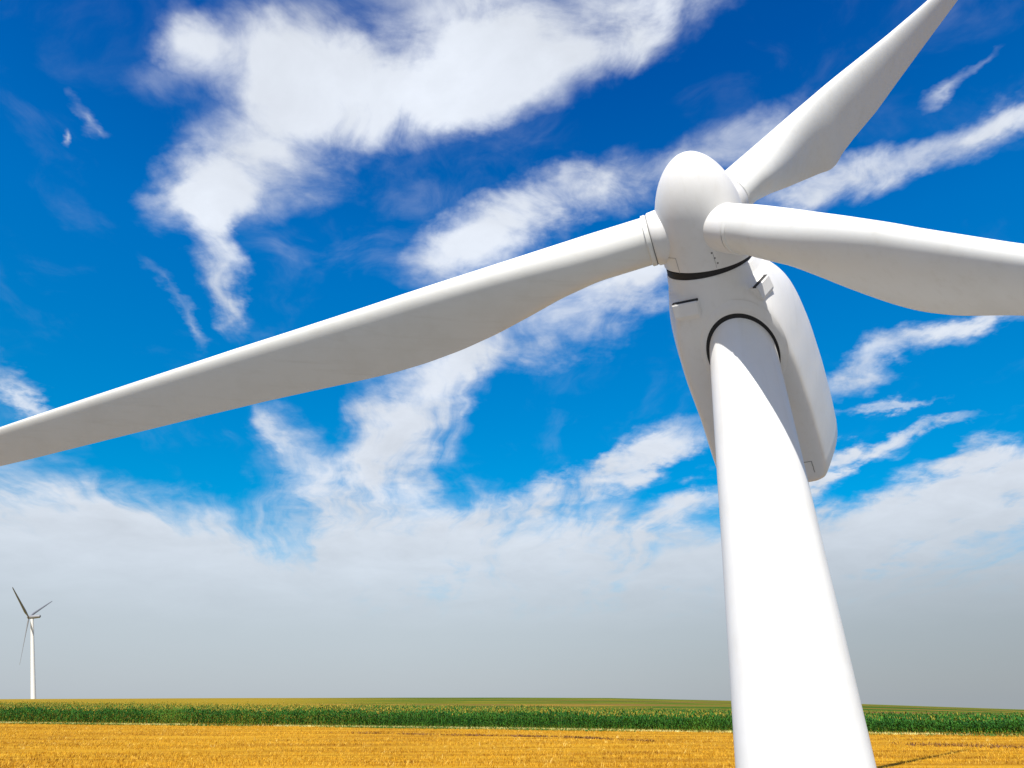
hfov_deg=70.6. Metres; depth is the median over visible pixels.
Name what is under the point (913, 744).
brown weeds
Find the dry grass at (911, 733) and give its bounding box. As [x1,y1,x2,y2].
[1,721,1019,735]
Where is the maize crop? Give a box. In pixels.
[0,700,1023,734]
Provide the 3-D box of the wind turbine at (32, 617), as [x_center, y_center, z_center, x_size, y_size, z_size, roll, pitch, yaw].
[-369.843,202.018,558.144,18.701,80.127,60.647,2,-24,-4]
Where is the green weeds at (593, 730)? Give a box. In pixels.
[0,722,1023,736]
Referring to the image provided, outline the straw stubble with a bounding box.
[0,722,1023,767]
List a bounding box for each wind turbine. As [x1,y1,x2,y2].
[0,0,1023,767]
[12,587,51,698]
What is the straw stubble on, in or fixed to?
on the ground at (641, 704)
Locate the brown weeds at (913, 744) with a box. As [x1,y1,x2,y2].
[330,731,1023,748]
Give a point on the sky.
(530, 509)
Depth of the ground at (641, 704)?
64.99 m
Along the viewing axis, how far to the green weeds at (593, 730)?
90.05 m
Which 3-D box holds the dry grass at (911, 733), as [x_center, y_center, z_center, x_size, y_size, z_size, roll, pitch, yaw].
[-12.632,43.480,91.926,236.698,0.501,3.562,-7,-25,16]
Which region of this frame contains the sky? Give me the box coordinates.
[0,0,1023,708]
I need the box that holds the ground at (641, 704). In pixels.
[0,698,1023,767]
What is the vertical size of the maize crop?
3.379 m

